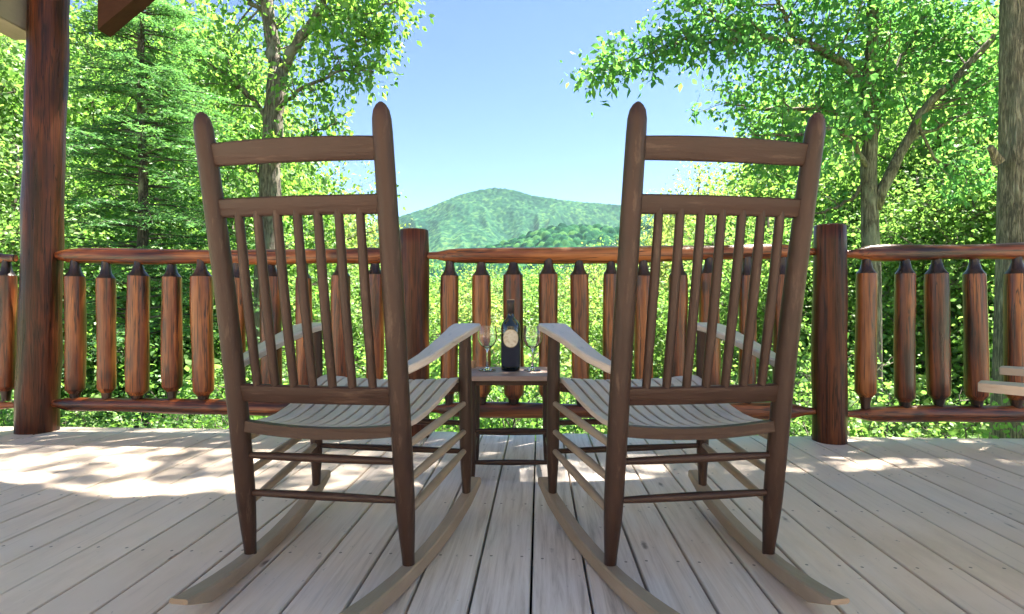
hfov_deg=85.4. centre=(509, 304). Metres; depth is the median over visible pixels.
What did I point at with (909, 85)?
woodland tree
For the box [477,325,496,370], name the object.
wine glass
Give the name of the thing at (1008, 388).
wooden armchair
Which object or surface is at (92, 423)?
leafy bush
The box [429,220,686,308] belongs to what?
hill
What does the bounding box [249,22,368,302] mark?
woodland tree
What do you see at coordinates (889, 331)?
bush
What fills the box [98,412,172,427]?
leafy bush
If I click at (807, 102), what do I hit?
woodland tree
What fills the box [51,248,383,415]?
log railing
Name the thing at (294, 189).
woodland tree
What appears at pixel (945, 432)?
leafy bush
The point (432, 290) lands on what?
woodland tree
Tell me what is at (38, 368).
porch post
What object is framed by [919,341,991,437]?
leafy bush
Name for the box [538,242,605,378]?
woodland tree
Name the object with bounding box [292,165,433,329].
woodland tree
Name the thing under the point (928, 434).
leafy bush
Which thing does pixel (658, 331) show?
bush
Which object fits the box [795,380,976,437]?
leafy bush
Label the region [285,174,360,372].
woodland tree
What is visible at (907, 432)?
leafy bush
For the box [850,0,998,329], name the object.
woodland tree
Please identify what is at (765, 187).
woodland tree
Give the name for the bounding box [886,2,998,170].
woodland tree
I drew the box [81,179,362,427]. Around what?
woodland tree
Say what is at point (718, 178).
woodland tree
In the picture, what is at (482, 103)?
sky
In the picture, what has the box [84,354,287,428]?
leafy bush
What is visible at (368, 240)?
woodland tree
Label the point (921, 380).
leafy bush
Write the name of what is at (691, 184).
woodland tree
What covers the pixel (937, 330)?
log railing
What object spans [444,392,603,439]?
leafy bush
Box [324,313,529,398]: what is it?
leafy bush
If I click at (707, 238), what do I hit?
woodland tree
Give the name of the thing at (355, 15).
broadleaf tree
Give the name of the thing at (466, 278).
woodland tree
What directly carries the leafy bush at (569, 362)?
on the ground
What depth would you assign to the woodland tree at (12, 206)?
11.68 m
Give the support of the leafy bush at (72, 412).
on the ground
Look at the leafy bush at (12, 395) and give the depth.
9.97 m
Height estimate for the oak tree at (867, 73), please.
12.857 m
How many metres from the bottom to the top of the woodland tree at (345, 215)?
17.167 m
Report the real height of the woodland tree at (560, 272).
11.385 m
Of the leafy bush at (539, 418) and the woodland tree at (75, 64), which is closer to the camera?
the leafy bush at (539, 418)
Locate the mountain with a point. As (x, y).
(481, 218)
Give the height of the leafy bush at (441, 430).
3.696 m
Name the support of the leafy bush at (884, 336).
on the ground
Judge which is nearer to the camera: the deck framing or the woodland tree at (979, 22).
the deck framing
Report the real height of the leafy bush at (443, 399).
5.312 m
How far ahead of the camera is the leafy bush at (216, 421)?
8.46 m
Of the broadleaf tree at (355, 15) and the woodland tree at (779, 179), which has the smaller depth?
the broadleaf tree at (355, 15)
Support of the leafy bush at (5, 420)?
on the ground
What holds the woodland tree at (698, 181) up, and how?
on the ground
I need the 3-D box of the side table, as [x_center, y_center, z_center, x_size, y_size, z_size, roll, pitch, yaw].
[0.008,0.490,2.330,0.370,0.420,0.326,0,0,0]
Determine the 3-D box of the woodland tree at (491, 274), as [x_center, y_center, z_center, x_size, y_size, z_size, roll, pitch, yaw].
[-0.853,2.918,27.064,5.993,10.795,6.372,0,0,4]
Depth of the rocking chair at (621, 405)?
1.35 m
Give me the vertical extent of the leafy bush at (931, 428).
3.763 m
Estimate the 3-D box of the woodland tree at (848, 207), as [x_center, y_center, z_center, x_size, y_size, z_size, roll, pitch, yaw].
[10.423,0.277,16.974,7.056,12.250,6.340,0,0,4]
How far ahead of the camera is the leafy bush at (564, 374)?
11.73 m
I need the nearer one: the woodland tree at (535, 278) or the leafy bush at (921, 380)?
the leafy bush at (921, 380)
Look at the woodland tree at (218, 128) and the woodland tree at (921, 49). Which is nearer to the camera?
the woodland tree at (218, 128)
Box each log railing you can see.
[0,253,17,409]
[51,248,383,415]
[427,244,815,419]
[847,242,1023,421]
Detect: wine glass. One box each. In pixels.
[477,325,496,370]
[523,325,541,370]
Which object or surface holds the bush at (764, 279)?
on the ground
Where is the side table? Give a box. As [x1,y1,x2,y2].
[471,367,546,476]
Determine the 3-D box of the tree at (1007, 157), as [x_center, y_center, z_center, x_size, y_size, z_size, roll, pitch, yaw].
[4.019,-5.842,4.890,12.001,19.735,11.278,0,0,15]
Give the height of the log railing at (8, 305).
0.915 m
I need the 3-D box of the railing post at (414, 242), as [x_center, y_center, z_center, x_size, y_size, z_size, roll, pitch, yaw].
[-0.511,0.153,2.962,0.169,1.105,0.166,0,0,3]
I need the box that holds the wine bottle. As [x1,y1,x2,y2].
[501,299,519,370]
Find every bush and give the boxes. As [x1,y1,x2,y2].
[0,382,100,426]
[0,391,116,426]
[1,409,13,426]
[2,383,121,427]
[8,394,202,427]
[61,332,284,428]
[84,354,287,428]
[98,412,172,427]
[103,365,288,428]
[119,415,227,428]
[167,371,488,431]
[178,389,267,428]
[282,275,602,440]
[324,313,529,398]
[357,353,497,431]
[430,339,598,435]
[432,344,799,438]
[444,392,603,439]
[491,264,632,403]
[492,367,605,431]
[524,319,721,427]
[557,263,694,378]
[588,327,957,437]
[633,320,854,405]
[657,172,891,401]
[694,351,946,437]
[731,316,1023,438]
[757,323,924,436]
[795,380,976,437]
[799,143,996,427]
[858,422,964,437]
[884,369,989,438]
[884,398,985,437]
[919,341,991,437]
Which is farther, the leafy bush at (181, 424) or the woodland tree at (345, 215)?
the woodland tree at (345, 215)
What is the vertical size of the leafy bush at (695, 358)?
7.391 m
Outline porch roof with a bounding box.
[0,0,154,39]
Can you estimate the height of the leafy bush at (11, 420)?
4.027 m
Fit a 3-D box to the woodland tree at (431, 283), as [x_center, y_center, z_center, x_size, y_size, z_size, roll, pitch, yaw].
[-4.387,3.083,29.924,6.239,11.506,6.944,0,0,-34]
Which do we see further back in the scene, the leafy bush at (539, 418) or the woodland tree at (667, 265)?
the woodland tree at (667, 265)
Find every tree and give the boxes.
[0,0,102,222]
[0,0,200,393]
[0,17,101,271]
[0,112,160,423]
[0,152,246,426]
[4,9,129,203]
[8,0,259,427]
[8,0,314,370]
[14,0,343,398]
[63,137,284,421]
[71,0,222,103]
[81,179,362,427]
[84,0,406,391]
[97,0,356,295]
[124,0,434,417]
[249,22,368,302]
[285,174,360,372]
[286,243,385,380]
[287,165,377,304]
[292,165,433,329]
[323,280,499,378]
[341,189,380,296]
[384,260,499,376]
[429,265,465,307]
[429,265,538,401]
[457,263,529,312]
[459,264,565,364]
[466,263,526,350]
[493,264,559,309]
[535,264,602,335]
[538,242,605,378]
[559,0,998,433]
[560,234,616,352]
[599,214,690,372]
[632,191,811,377]
[638,161,736,364]
[640,184,688,353]
[644,176,811,373]
[660,133,766,284]
[665,96,810,273]
[687,36,928,354]
[733,121,957,371]
[734,36,864,225]
[737,161,901,220]
[783,0,998,375]
[789,50,967,185]
[830,111,997,423]
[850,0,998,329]
[881,2,982,166]
[885,90,997,403]
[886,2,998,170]
[968,0,998,33]
[987,0,1023,438]
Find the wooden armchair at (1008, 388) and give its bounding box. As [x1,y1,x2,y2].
[978,366,1023,395]
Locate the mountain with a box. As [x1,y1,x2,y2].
[346,187,690,266]
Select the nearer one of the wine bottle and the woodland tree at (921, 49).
the wine bottle
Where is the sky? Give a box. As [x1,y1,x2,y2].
[69,0,998,226]
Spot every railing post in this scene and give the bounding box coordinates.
[400,228,429,437]
[811,223,847,444]
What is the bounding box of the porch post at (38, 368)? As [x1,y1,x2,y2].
[13,0,69,434]
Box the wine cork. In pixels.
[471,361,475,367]
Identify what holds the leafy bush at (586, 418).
on the ground
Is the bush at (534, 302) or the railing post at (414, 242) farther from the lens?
the bush at (534, 302)
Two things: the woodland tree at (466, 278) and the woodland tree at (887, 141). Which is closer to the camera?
the woodland tree at (887, 141)
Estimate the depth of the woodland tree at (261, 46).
21.63 m
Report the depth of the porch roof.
3.02 m
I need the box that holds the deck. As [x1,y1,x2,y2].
[0,426,1023,613]
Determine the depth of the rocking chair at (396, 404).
1.35 m
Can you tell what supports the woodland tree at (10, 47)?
on the ground
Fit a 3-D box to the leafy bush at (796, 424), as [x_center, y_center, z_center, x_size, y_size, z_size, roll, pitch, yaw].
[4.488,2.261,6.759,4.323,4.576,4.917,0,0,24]
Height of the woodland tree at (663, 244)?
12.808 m
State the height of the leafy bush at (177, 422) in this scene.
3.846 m
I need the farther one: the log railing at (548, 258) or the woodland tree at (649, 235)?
the woodland tree at (649, 235)
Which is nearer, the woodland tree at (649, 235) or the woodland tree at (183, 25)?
the woodland tree at (183, 25)
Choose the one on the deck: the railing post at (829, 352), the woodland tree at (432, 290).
the railing post at (829, 352)
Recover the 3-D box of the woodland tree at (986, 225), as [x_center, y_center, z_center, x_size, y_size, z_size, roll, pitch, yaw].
[12.027,-0.345,12.061,6.269,11.291,6.665,0,0,-41]
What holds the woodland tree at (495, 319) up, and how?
on the ground
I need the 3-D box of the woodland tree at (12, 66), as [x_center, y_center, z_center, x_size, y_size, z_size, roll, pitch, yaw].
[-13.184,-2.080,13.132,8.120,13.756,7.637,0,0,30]
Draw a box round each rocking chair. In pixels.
[169,101,480,613]
[538,101,849,613]
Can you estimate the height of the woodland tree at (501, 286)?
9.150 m
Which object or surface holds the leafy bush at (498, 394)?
on the ground
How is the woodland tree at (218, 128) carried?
on the ground
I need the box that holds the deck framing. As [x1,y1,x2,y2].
[530,441,591,613]
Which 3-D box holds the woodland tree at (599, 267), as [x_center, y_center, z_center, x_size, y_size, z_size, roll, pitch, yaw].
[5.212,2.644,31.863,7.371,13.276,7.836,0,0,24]
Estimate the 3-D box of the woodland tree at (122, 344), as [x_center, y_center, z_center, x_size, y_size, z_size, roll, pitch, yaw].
[-8.640,0.716,14.076,6.239,10.213,6.944,0,0,-33]
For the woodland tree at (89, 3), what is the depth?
24.00 m
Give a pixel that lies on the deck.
(112, 520)
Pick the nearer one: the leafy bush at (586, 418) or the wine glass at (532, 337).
the wine glass at (532, 337)
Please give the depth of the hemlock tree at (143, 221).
8.15 m
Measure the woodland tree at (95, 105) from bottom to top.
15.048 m
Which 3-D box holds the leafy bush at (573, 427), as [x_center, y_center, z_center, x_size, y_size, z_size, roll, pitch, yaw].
[1.339,2.533,6.863,4.398,4.462,5.156,0,0,15]
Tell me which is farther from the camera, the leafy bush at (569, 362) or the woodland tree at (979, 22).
the woodland tree at (979, 22)
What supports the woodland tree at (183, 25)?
on the ground
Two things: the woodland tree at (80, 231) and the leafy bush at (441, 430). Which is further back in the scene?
the woodland tree at (80, 231)
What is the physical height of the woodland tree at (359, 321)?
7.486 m
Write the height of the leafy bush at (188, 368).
5.368 m
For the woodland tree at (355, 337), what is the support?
on the ground

